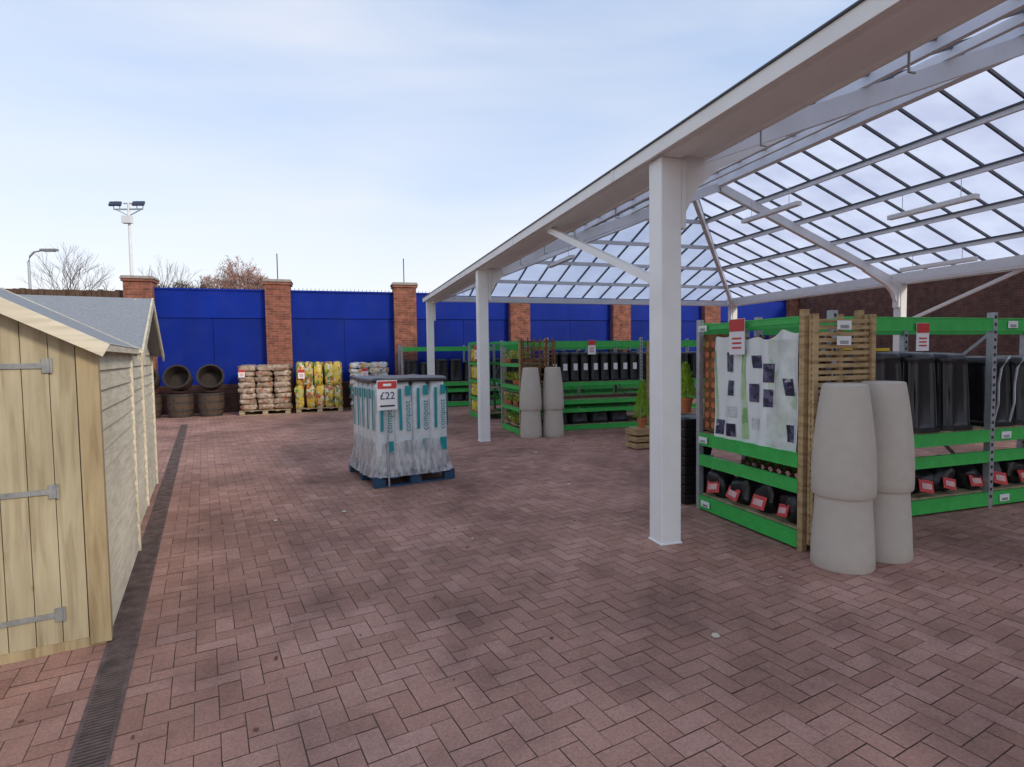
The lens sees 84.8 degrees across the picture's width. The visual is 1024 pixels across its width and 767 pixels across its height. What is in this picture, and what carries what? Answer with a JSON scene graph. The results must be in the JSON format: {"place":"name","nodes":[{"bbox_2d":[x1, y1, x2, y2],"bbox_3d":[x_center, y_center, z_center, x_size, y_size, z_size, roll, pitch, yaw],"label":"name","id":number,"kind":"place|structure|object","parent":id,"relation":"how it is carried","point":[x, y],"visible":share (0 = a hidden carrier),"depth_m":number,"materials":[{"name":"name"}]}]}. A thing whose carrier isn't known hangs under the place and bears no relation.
{"place":"outdoors","nodes":[
{"label":"outdoors","id":0,"kind":"place"},
{"bbox_2d":[0,0,857,292],"label":"sky","id":1,"kind":"structure","parent":0,"point":[343,141],"materials":[{"name":"blue"}]},
{"bbox_2d":[0,399,1023,766],"bbox_3d":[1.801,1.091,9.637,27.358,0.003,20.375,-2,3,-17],"label":"block paving","id":2,"kind":"structure","parent":0,"point":[536,691],"depth_m":3.26,"materials":[{"name":"brick"}]},
{"bbox_2d":[27,248,58,288],"bbox_3d":[-24.846,-3.340,29.892,1.613,7.580,0.240,-1,3,-1],"label":"street lamp","id":3,"kind":"object","parent":2,"relation":"on","point":[28,262],"visible":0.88,"depth_m":29.68,"materials":[{"name":"metal"}]},
{"bbox_2d":[23,245,114,289],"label":"bare tree","id":4,"kind":"object","parent":2,"relation":"on","point":[74,276],"visible":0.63,"depth_m":40.12,"materials":[{"name":"brown plant"}]},
{"bbox_2d":[0,287,142,665],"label":"garden shed","id":5,"kind":"structure","parent":2,"relation":"on","point":[70,537],"depth_m":3.06,"materials":[{"name":"wood"}]},
{"bbox_2d":[17,294,163,522],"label":"garden shed","id":6,"kind":"structure","parent":2,"relation":"on","point":[133,321],"depth_m":5.58,"materials":[{"name":"wood"}]},
{"bbox_2d":[108,201,144,274],"bbox_3d":[-23.483,-5.486,34.659,2.151,11.352,0.429,-1,3,-1],"label":"floodlight mast","id":7,"kind":"object","parent":2,"relation":"on","point":[127,218],"visible":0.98,"depth_m":34.43,"materials":[{"name":"white metal"}]},
{"bbox_2d":[66,424,187,766],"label":"drain channel","id":8,"kind":"object","parent":2,"relation":"on","point":[93,743],"visible":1,"depth_m":3.07,"materials":[{"name":"metal"}]},
{"bbox_2d":[99,279,208,289],"bbox_3d":[-28.604,-3.721,38.996,16.145,7.546,4.964,-1,3,-6],"label":"distant hedge","id":9,"kind":"object","parent":2,"relation":"on","point":[197,285],"visible":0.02,"depth_m":38.72,"materials":[{"name":"brown plant"}]},
{"bbox_2d":[155,401,162,418],"bbox_3d":[-10.049,0.738,15.489,0.707,0.460,0.707,-2,3,-17],"label":"oak half barrel","id":10,"kind":"object","parent":2,"relation":"on","point":[158,408],"visible":0.19,"depth_m":15.44,"materials":[{"name":"wood"}]},
{"bbox_2d":[155,394,161,401],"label":"oak half barrel","id":11,"kind":"object","parent":10,"relation":"on","point":[158,397],"visible":0.22,"depth_m":15.43,"materials":[{"name":"wood"}]},
{"bbox_2d":[153,368,160,390],"bbox_3d":[-10.067,-0.123,15.419,0.708,0.758,0.658,-2,3,-17],"label":"oak half barrel","id":12,"kind":"object","parent":11,"relation":"on","point":[157,380],"visible":0.24,"depth_m":15.40,"materials":[{"name":"wood"}]},
{"bbox_2d":[136,256,201,287],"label":"bare tree","id":13,"kind":"object","parent":2,"relation":"on","point":[167,278],"visible":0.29,"depth_m":44.54,"materials":[{"name":"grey plant"}]},
{"bbox_2d":[166,400,194,417],"bbox_3d":[-9.286,0.716,15.729,0.706,0.460,0.706,-2,3,-17],"label":"oak half barrel","id":14,"kind":"object","parent":2,"relation":"on","point":[183,409],"visible":0.88,"depth_m":15.47,"materials":[{"name":"wood"}]},
{"bbox_2d":[165,393,194,401],"bbox_3d":[-9.289,0.516,15.719,0.708,0.460,0.708,-2,3,-17],"label":"oak half barrel","id":15,"kind":"object","parent":14,"relation":"on","point":[177,397],"visible":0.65,"depth_m":15.44,"materials":[{"name":"wood"}]},
{"bbox_2d":[162,365,192,391],"bbox_3d":[-9.308,-0.146,15.658,0.707,0.758,0.658,-2,3,-17],"label":"oak half barrel","id":16,"kind":"object","parent":15,"relation":"on","point":[178,378],"visible":1,"depth_m":15.69,"materials":[{"name":"wood"}]},
{"bbox_2d":[197,400,224,416],"bbox_3d":[-8.552,0.694,15.961,0.708,0.460,0.708,-2,3,-17],"label":"oak half barrel","id":17,"kind":"object","parent":2,"relation":"on","point":[213,408],"visible":0.91,"depth_m":15.70,"materials":[{"name":"wood"}]},
{"bbox_2d":[197,392,224,400],"bbox_3d":[-8.555,0.494,15.951,0.708,0.460,0.708,-2,3,-17],"label":"oak half barrel","id":18,"kind":"object","parent":17,"relation":"on","point":[208,396],"visible":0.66,"depth_m":15.68,"materials":[{"name":"wood"}]},
{"bbox_2d":[196,364,224,390],"bbox_3d":[-8.514,-0.169,15.909,0.707,0.758,0.664,-2,3,-17],"label":"oak half barrel","id":19,"kind":"object","parent":18,"relation":"on","point":[210,377],"visible":1,"depth_m":15.97,"materials":[{"name":"wood"}]},
{"bbox_2d":[199,256,274,289],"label":"distant brown trees","id":20,"kind":"object","parent":2,"relation":"on","point":[230,279],"visible":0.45,"depth_m":38.80,"materials":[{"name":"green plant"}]},
{"bbox_2d":[237,364,292,415],"bbox_3d":[-7.203,0.151,16.469,1.445,1.451,1.106,-2,3,-17],"label":"log bag pallet","id":21,"kind":"object","parent":2,"relation":"on","point":[265,389],"visible":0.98,"depth_m":16.02,"materials":[{"name":"plastic"}]},
{"bbox_2d":[294,361,342,412],"bbox_3d":[-5.825,0.078,16.958,1.376,1.510,1.098,-2,3,-17],"label":"bark bag pallet","id":22,"kind":"object","parent":2,"relation":"on","point":[313,391],"visible":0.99,"depth_m":16.52,"materials":[{"name":"plastic"}]},
{"bbox_2d":[349,361,388,410],"bbox_3d":[-4.425,0.053,17.450,1.255,1.472,1.082,-2,3,-17],"label":"gravel bag pallet","id":23,"kind":"object","parent":2,"relation":"on","point":[377,368],"visible":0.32,"depth_m":16.99,"materials":[{"name":"white plastic"}]},
{"bbox_2d":[349,374,454,488],"bbox_3d":[-1.527,0.567,7.581,1.180,1.350,1.367,-2,3,-30],"label":"compost pallet","id":24,"kind":"object","parent":2,"relation":"on","point":[400,424],"visible":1,"depth_m":7.09,"materials":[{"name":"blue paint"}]},
{"bbox_2d":[158,381,695,414],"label":"brick plinth","id":25,"kind":"structure","parent":2,"relation":"on","point":[231,397],"depth_m":16.98,"materials":[{"name":"brick"}]},
{"bbox_2d":[120,278,799,410],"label":"brick piers","id":26,"kind":"structure","parent":2,"relation":"on","point":[278,322],"depth_m":18.26,"materials":[{"name":"brick"}]},
{"bbox_2d":[119,275,417,286],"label":"pier caps","id":27,"kind":"object","parent":26,"relation":"on","point":[269,280],"visible":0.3,"depth_m":17.01,"materials":[{"name":"concrete"}]},
{"bbox_2d":[154,254,429,292],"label":"spikes and rods","id":28,"kind":"object","parent":26,"relation":"attached to","point":[294,288],"visible":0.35,"depth_m":17.28,"materials":[{"name":"metal"}]},
{"bbox_2d":[5,287,786,385],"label":"blue panels","id":29,"kind":"object","parent":26,"relation":"attached to","point":[224,330],"visible":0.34,"depth_m":17.92,"materials":[{"name":"metal"}]},
{"bbox_2d":[468,341,504,418],"bbox_3d":[-0.683,-0.103,14.637,0.604,1.965,1.395,-2,3,-17],"label":"end display rack","id":30,"kind":"object","parent":2,"relation":"on","point":[494,412],"visible":0.5,"depth_m":14.86,"materials":[{"name":"green metal"}]},
{"bbox_2d":[471,349,489,411],"bbox_3d":[-0.825,-0.072,14.598,0.215,1.700,1.281,-2,3,-17],"label":"feed pack display","id":31,"kind":"object","parent":30,"relation":"in","point":[474,391],"visible":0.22,"depth_m":14.85},
{"bbox_2d":[398,345,638,405],"bbox_3d":[0.421,-0.330,18.908,8.280,1.960,0.804,-2,3,-17],"label":"shelving rack","id":32,"kind":"object","parent":2,"relation":"on","point":[402,349],"visible":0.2,"depth_m":17.86,"materials":[{"name":"metal"}]},
{"bbox_2d":[404,359,417,374],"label":"compost bin","id":33,"kind":"object","parent":32,"relation":"on","point":[410,366],"visible":0.69,"depth_m":17.51,"materials":[{"name":"black plastic"}]},
{"bbox_2d":[419,362,426,374],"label":"compost bin","id":34,"kind":"object","parent":32,"relation":"on","point":[422,367],"visible":0.34,"depth_m":17.63,"materials":[{"name":"black plastic"}]},
{"bbox_2d":[435,359,448,381],"bbox_3d":[-2.284,-0.430,17.997,0.452,0.727,0.525,-2,3,-17],"label":"compost bin","id":35,"kind":"object","parent":32,"relation":"on","point":[441,367],"visible":0.65,"depth_m":17.79,"materials":[{"name":"black plastic"}]},
{"bbox_2d":[448,359,462,380],"bbox_3d":[-1.836,-0.444,18.139,0.452,0.727,0.525,-2,3,-17],"label":"compost bin","id":36,"kind":"object","parent":32,"relation":"on","point":[454,369],"visible":0.95,"depth_m":17.92,"materials":[{"name":"black plastic"}]},
{"bbox_2d":[449,392,463,400],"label":"compost bin","id":37,"kind":"object","parent":32,"relation":"on","point":[456,396],"visible":0.93,"depth_m":17.97,"materials":[{"name":"black plastic"}]},
{"bbox_2d":[462,361,476,380],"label":"compost bin","id":38,"kind":"object","parent":32,"relation":"on","point":[465,371],"visible":0.45,"depth_m":18.05,"materials":[{"name":"black plastic"}]},
{"bbox_2d":[490,358,500,379],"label":"compost bin","id":39,"kind":"object","parent":32,"relation":"on","point":[498,375],"visible":0.5,"depth_m":18.35,"materials":[{"name":"black plastic"}]},
{"bbox_2d":[18,414,1022,738],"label":"ground litter","id":40,"kind":"object","parent":2,"relation":"on","point":[468,546],"visible":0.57,"depth_m":3.15,"materials":[{"name":"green plant"}]},
{"bbox_2d":[500,339,545,434],"bbox_3d":[0.232,0.037,11.915,0.604,1.930,1.345,-2,3,-17],"label":"end display rack","id":41,"kind":"object","parent":2,"relation":"on","point":[502,364],"visible":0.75,"depth_m":11.86,"materials":[{"name":"green metal"}]},
{"bbox_2d":[504,411,519,427],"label":"bedding plants","id":42,"kind":"object","parent":41,"relation":"in","point":[512,420],"visible":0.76,"depth_m":11.94,"materials":[{"name":"green plant"}]},
{"bbox_2d":[503,363,543,429],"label":"shelf boards","id":43,"kind":"object","parent":41,"relation":"attached to","point":[515,405],"visible":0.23,"depth_m":11.88,"materials":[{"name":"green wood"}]},
{"bbox_2d":[502,371,518,384],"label":"bedding plants","id":44,"kind":"object","parent":43,"relation":"in","point":[510,380],"visible":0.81,"depth_m":11.91,"materials":[{"name":"green plant"}]},
{"bbox_2d":[502,391,518,405],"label":"bedding plants","id":45,"kind":"object","parent":43,"relation":"in","point":[513,401],"visible":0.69,"depth_m":11.91,"materials":[{"name":"green plant"}]},
{"bbox_2d":[502,350,526,362],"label":"bedding plants","id":46,"kind":"object","parent":43,"relation":"on","point":[512,359],"visible":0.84,"depth_m":11.85,"materials":[{"name":"green plant"}]},
{"bbox_2d":[520,367,541,438],"bbox_3d":[0.366,0.370,10.925,0.426,1.360,0.426,0,3,11],"label":"tall stone planter","id":47,"kind":"object","parent":2,"relation":"on","point":[530,403],"visible":1,"depth_m":10.76,"materials":[{"name":"stone"}]},
{"bbox_2d":[521,337,552,431],"bbox_3d":[0.509,0.039,11.224,0.675,1.912,0.025,-2,3,-17],"label":"square trellis panel","id":48,"kind":"object","parent":2,"relation":"on","point":[528,354],"visible":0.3,"depth_m":11.19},
{"bbox_2d":[523,340,555,432],"bbox_3d":[0.551,0.064,11.207,0.685,1.862,0.025,-2,3,-17],"label":"square trellis panel","id":49,"kind":"object","parent":2,"relation":"on","point":[539,350],"visible":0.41,"depth_m":11.19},
{"bbox_2d":[542,367,563,436],"bbox_3d":[0.804,0.359,11.032,0.426,1.360,0.426,0,3,6],"label":"tall stone planter","id":50,"kind":"object","parent":2,"relation":"on","point":[552,402],"visible":1,"depth_m":10.87,"materials":[{"name":"stone"}]},
{"bbox_2d":[492,341,695,417],"bbox_3d":[2.604,-0.204,15.773,6.210,1.960,1.104,-2,3,-17],"label":"shelving rack","id":51,"kind":"object","parent":2,"relation":"on","point":[603,389],"visible":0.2,"depth_m":15.33,"materials":[{"name":"metal"}]},
{"bbox_2d":[526,337,704,429],"bbox_3d":[2.556,-0.057,12.856,4.260,1.960,1.244,-2,3,-17],"label":"shelving rack","id":52,"kind":"object","parent":2,"relation":"on","point":[615,398],"visible":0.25,"depth_m":12.17,"materials":[{"name":"metal"}]},
{"bbox_2d":[549,351,557,366],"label":"slim water butt","id":53,"kind":"object","parent":52,"relation":"on","point":[550,356],"visible":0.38,"depth_m":11.74,"materials":[{"name":"black plastic"}]},
{"bbox_2d":[557,351,568,381],"bbox_3d":[1.053,-0.368,11.989,0.220,0.650,0.443,-2,3,-17],"label":"slim water butt","id":54,"kind":"object","parent":52,"relation":"on","point":[562,357],"visible":0.75,"depth_m":11.80,"materials":[{"name":"black plastic"}]},
{"bbox_2d":[567,351,578,381],"bbox_3d":[1.277,-0.375,12.060,0.220,0.650,0.443,-2,3,-17],"label":"slim water butt","id":55,"kind":"object","parent":52,"relation":"on","point":[573,372],"visible":0.8,"depth_m":11.88,"materials":[{"name":"black plastic"}]},
{"bbox_2d":[566,412,588,423],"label":"compost bin","id":56,"kind":"object","parent":52,"relation":"on","point":[577,418],"visible":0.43,"depth_m":12.02,"materials":[{"name":"black plastic"}]},
{"bbox_2d":[576,351,588,380],"bbox_3d":[1.501,-0.382,12.131,0.220,0.650,0.443,-2,3,-17],"label":"slim water butt","id":57,"kind":"object","parent":52,"relation":"on","point":[583,368],"visible":0.77,"depth_m":11.95,"materials":[{"name":"black plastic"}]},
{"bbox_2d":[588,340,595,353],"bbox_3d":[1.690,-0.767,11.878,0.180,0.300,0.008,-2,3,-17],"label":"price sign","id":58,"kind":"object","parent":52,"relation":"attached to","point":[591,346],"visible":1,"depth_m":11.88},
{"bbox_2d":[587,352,598,380],"bbox_3d":[1.725,-0.388,12.201,0.220,0.650,0.443,-2,3,-17],"label":"slim water butt","id":59,"kind":"object","parent":52,"relation":"on","point":[593,367],"visible":0.57,"depth_m":12.02,"materials":[{"name":"black plastic"}]},
{"bbox_2d":[586,411,608,422],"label":"compost bin","id":60,"kind":"object","parent":52,"relation":"on","point":[597,417],"visible":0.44,"depth_m":12.16,"materials":[{"name":"black plastic"}]},
{"bbox_2d":[597,351,608,380],"bbox_3d":[1.949,-0.395,12.272,0.220,0.650,0.443,-2,3,-17],"label":"slim water butt","id":61,"kind":"object","parent":52,"relation":"on","point":[603,365],"visible":0.79,"depth_m":12.09,"materials":[{"name":"black plastic"}]},
{"bbox_2d":[607,350,618,379],"bbox_3d":[2.173,-0.402,12.342,0.220,0.650,0.443,-2,3,-17],"label":"slim water butt","id":62,"kind":"object","parent":52,"relation":"on","point":[613,364],"visible":0.77,"depth_m":12.16,"materials":[{"name":"black plastic"}]},
{"bbox_2d":[606,410,627,421],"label":"compost bin","id":63,"kind":"object","parent":52,"relation":"on","point":[617,416],"visible":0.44,"depth_m":12.30,"materials":[{"name":"black plastic"}]},
{"bbox_2d":[617,350,628,379],"bbox_3d":[2.397,-0.408,12.413,0.220,0.650,0.443,-2,3,-17],"label":"slim water butt","id":64,"kind":"object","parent":52,"relation":"on","point":[622,366],"visible":0.77,"depth_m":12.23,"materials":[{"name":"black plastic"}]},
{"bbox_2d":[627,350,637,379],"bbox_3d":[2.621,-0.415,12.483,0.220,0.650,0.443,-2,3,-17],"label":"slim water butt","id":65,"kind":"object","parent":52,"relation":"on","point":[632,363],"visible":0.73,"depth_m":12.30,"materials":[{"name":"black plastic"}]},
{"bbox_2d":[637,352,649,378],"bbox_3d":[2.954,-0.410,12.726,0.420,0.606,0.630,-2,3,-17],"label":"compost bin","id":66,"kind":"object","parent":52,"relation":"on","point":[644,365],"visible":0.23,"depth_m":12.44,"materials":[{"name":"black plastic"}]},
{"bbox_2d":[681,352,687,370],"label":"compost bin","id":67,"kind":"object","parent":52,"relation":"on","point":[684,357],"visible":0.2,"depth_m":12.75,"materials":[{"name":"black plastic"}]},
{"bbox_2d":[687,351,695,377],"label":"compost bin","id":68,"kind":"object","parent":52,"relation":"on","point":[692,359],"visible":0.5,"depth_m":12.85,"materials":[{"name":"black plastic"}]},
{"bbox_2d":[625,426,649,448],"bbox_3d":[2.345,0.899,9.557,0.730,0.325,0.375,-2,3,-17],"label":"wooden crate","id":69,"kind":"object","parent":2,"relation":"on","point":[637,437],"visible":0.48,"depth_m":9.35,"materials":[{"name":"brown wood"}]},
{"bbox_2d":[630,379,649,427],"bbox_3d":[2.178,0.331,9.427,0.389,0.818,0.365,-2,3,-17],"label":"potted conifer","id":70,"kind":"object","parent":69,"relation":"on","point":[642,419],"visible":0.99,"depth_m":9.38,"materials":[{"name":"plant"}]},
{"bbox_2d":[646,341,649,423],"bbox_3d":[3.333,-0.030,12.391,0.820,1.830,0.064,-2,3,-17],"label":"slatted trellis panel","id":71,"kind":"object","parent":2,"relation":"on","point":[647,372],"visible":0.24,"depth_m":12.25,"materials":[{"name":"brown wood"}]},
{"bbox_2d":[681,415,713,503],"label":"stacked black troughs","id":72,"kind":"object","parent":2,"relation":"on","point":[688,459],"visible":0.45,"depth_m":5.88,"materials":[{"name":"plastic"}]},
{"bbox_2d":[681,362,695,412],"bbox_3d":[1.867,0.032,6.062,0.307,0.558,0.276,-2,3,-17],"label":"potted conifer","id":73,"kind":"object","parent":72,"relation":"on","point":[686,402],"visible":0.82,"depth_m":6.00,"materials":[{"name":"plant"}]},
{"bbox_2d":[422,0,1023,545],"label":"garden canopy","id":74,"kind":"object","parent":2,"relation":"on","point":[864,144],"visible":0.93,"depth_m":9.04,"materials":[{"name":"white metal"}]},
{"bbox_2d":[696,309,863,551],"bbox_3d":[2.376,0.344,5.169,0.624,1.930,1.375,-2,3,-17],"label":"end display rack","id":75,"kind":"object","parent":2,"relation":"on","point":[782,532],"visible":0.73,"depth_m":4.86,"materials":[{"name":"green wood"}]},
{"bbox_2d":[704,334,728,430],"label":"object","id":76,"kind":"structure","parent":75,"relation":"on","point":[709,384],"depth_m":5.59,"materials":[{"name":"wood"}]},
{"bbox_2d":[706,470,735,496],"bbox_3d":[2.105,0.951,5.633,0.305,0.365,0.263,-2,3,-27],"label":"coal sack","id":77,"kind":"object","parent":75,"relation":"on","point":[719,482],"visible":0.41,"depth_m":5.54,"materials":[{"name":"black plastic"}]},
{"bbox_2d":[729,318,744,354],"bbox_3d":[2.023,-0.421,5.051,0.008,0.320,0.200,-2,3,-17],"label":"price sign","id":78,"kind":"object","parent":75,"relation":"attached to","point":[736,336],"visible":1,"depth_m":5.04,"materials":[{"name":"paper"}]},
{"bbox_2d":[726,476,760,505],"bbox_3d":[2.204,0.967,5.328,0.304,0.378,0.297,-2,3,-16],"label":"coal sack","id":79,"kind":"object","parent":75,"relation":"on","point":[741,489],"visible":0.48,"depth_m":5.23,"materials":[{"name":"black plastic"}]},
{"bbox_2d":[714,330,798,452],"bbox_3d":[2.124,0.035,4.962,0.060,0.996,1.030,-2,3,-18],"label":"printed display sheet","id":80,"kind":"object","parent":75,"relation":"attached to","point":[756,392],"visible":0.95,"depth_m":4.88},
{"bbox_2d":[750,483,782,511],"bbox_3d":[2.292,0.978,5.001,0.276,0.365,0.294,-2,3,-18],"label":"coal sack","id":81,"kind":"object","parent":75,"relation":"on","point":[766,497],"visible":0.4,"depth_m":4.92,"materials":[{"name":"black plastic"}]},
{"bbox_2d":[776,490,796,522],"bbox_3d":[2.397,0.997,4.723,0.300,0.360,0.283,-1,3,-6],"label":"coal sack","id":82,"kind":"object","parent":75,"relation":"on","point":[787,508],"visible":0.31,"depth_m":4.67,"materials":[{"name":"black plastic"}]},
{"bbox_2d":[740,335,848,477],"bbox_3d":[2.573,0.329,5.228,0.025,1.566,1.276,-2,3,-17],"label":"diamond trellis panel","id":83,"kind":"object","parent":75,"relation":"on","point":[779,465],"visible":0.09,"depth_m":5.24,"materials":[{"name":"wood"}]},
{"bbox_2d":[807,313,875,545],"bbox_3d":[2.621,0.361,4.467,0.620,1.820,0.064,-2,3,-17],"label":"slatted trellis panel","id":84,"kind":"object","parent":2,"relation":"on","point":[869,344],"visible":0.46,"depth_m":4.41,"materials":[{"name":"brown wood"}]},
{"bbox_2d":[837,336,850,344],"bbox_3d":[2.582,-0.334,4.359,0.140,0.070,0.008,-2,3,-17],"label":"shelf label","id":85,"kind":"object","parent":84,"relation":"attached to","point":[843,340],"visible":1,"depth_m":4.36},
{"bbox_2d":[837,320,851,329],"bbox_3d":[2.580,-0.454,4.353,0.140,0.070,0.008,-2,3,-17],"label":"shelf label","id":86,"kind":"object","parent":84,"relation":"attached to","point":[844,324],"visible":1,"depth_m":4.35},
{"bbox_2d":[810,383,876,574],"bbox_3d":[2.462,0.679,4.169,0.426,1.360,0.426,0,3,24],"label":"tall stone planter","id":87,"kind":"object","parent":2,"relation":"on","point":[844,472],"visible":1,"depth_m":4.01,"materials":[{"name":"stone"}]},
{"bbox_2d":[861,381,914,563],"bbox_3d":[2.873,0.663,4.362,0.426,1.360,0.426,-1,3,5],"label":"tall stone planter","id":88,"kind":"object","parent":2,"relation":"on","point":[895,448],"visible":0.64,"depth_m":4.18,"materials":[{"name":"stone"}]},
{"bbox_2d":[753,310,1023,515],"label":"shelving rack","id":89,"kind":"object","parent":2,"relation":"on","point":[991,326],"visible":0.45,"depth_m":5.58,"materials":[{"name":"metal"}]},
{"bbox_2d":[797,348,863,431],"bbox_3d":[3.047,0.068,5.450,0.462,0.835,0.714,-2,3,-16],"label":"compost bin","id":90,"kind":"object","parent":89,"relation":"on","point":[844,349],"visible":0.12,"depth_m":5.21,"materials":[{"name":"black plastic"}]},
{"bbox_2d":[875,348,901,380],"bbox_3d":[3.476,0.063,5.585,0.462,0.820,0.714,-2,3,-19],"label":"compost bin","id":91,"kind":"object","parent":89,"relation":"on","point":[888,366],"visible":0.15,"depth_m":5.29,"materials":[{"name":"black plastic"}]},
{"bbox_2d":[891,351,939,433],"bbox_3d":[3.905,0.066,5.721,0.462,0.788,0.714,-2,3,-15],"label":"compost bin","id":92,"kind":"object","parent":89,"relation":"on","point":[918,373],"visible":0.43,"depth_m":5.42,"materials":[{"name":"black plastic"}]},
{"bbox_2d":[911,469,933,493],"bbox_3d":[4.017,0.928,5.582,0.288,0.370,0.295,-1,3,-10],"label":"coal sack","id":93,"kind":"object","parent":89,"relation":"on","point":[923,481],"visible":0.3,"depth_m":5.48,"materials":[{"name":"black plastic"}]},
{"bbox_2d":[916,323,929,350],"bbox_3d":[3.841,-0.436,5.246,0.160,0.260,0.008,-2,3,-17],"label":"price sign","id":94,"kind":"object","parent":89,"relation":"attached to","point":[922,335],"visible":1,"depth_m":5.24,"materials":[{"name":"paper"}]},
{"bbox_2d":[925,467,956,491],"bbox_3d":[4.321,0.915,5.674,0.287,0.372,0.283,-1,3,-9],"label":"coal sack","id":95,"kind":"object","parent":89,"relation":"on","point":[943,477],"visible":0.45,"depth_m":5.58,"materials":[{"name":"black plastic"}]},
{"bbox_2d":[925,352,972,430],"bbox_3d":[4.335,0.061,5.857,0.462,0.773,0.714,-2,3,-17],"label":"compost bin","id":96,"kind":"object","parent":89,"relation":"on","point":[952,389],"visible":0.43,"depth_m":5.55,"materials":[{"name":"black plastic"}]},
{"bbox_2d":[948,464,983,488],"bbox_3d":[4.659,0.916,5.786,0.310,0.368,0.288,-1,3,-11],"label":"coal sack","id":97,"kind":"object","parent":89,"relation":"on","point":[969,475],"visible":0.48,"depth_m":5.70,"materials":[{"name":"black plastic"}]},
{"bbox_2d":[966,356,1013,426],"bbox_3d":[4.970,0.066,6.037,0.420,0.727,0.609,-2,3,-17],"label":"compost bin","id":98,"kind":"object","parent":89,"relation":"on","point":[976,371],"visible":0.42,"depth_m":5.81,"materials":[{"name":"black plastic"}]},
{"bbox_2d":[975,461,1007,485],"bbox_3d":[4.995,0.892,5.898,0.297,0.369,0.307,-1,3,-9],"label":"coal sack","id":99,"kind":"object","parent":89,"relation":"on","point":[999,476],"visible":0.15,"depth_m":5.79,"materials":[{"name":"black plastic"}]},
{"bbox_2d":[1001,431,1010,438],"bbox_3d":[4.995,0.518,5.667,0.140,0.070,0.008,-2,3,-17],"label":"shelf label","id":100,"kind":"object","parent":89,"relation":"attached to","point":[1005,434],"visible":1,"depth_m":5.66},
{"bbox_2d":[995,355,1023,421],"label":"cloche hoops","id":101,"kind":"object","parent":89,"relation":"on","point":[1014,390],"visible":0.92,"depth_m":5.79,"materials":[{"name":"metal"}]},
{"bbox_2d":[997,355,1023,424],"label":"compost bin","id":102,"kind":"object","parent":89,"relation":"on","point":[1017,418],"visible":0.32,"depth_m":5.88,"materials":[{"name":"black plastic"}]},
{"bbox_2d":[1001,459,1023,482],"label":"coal sack","id":103,"kind":"object","parent":89,"relation":"on","point":[1013,470],"visible":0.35,"depth_m":5.89,"materials":[{"name":"black plastic"}]},
{"bbox_2d":[1008,321,1017,327],"bbox_3d":[5.028,-0.592,5.627,0.140,0.070,0.008,-2,3,-17],"label":"shelf label","id":104,"kind":"object","parent":89,"relation":"attached to","point":[1012,324],"visible":1,"depth_m":5.62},
{"bbox_2d":[800,271,1023,355],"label":"brick side wall","id":105,"kind":"structure","parent":0,"point":[1004,298],"depth_m":17.46,"materials":[{"name":"brick"}]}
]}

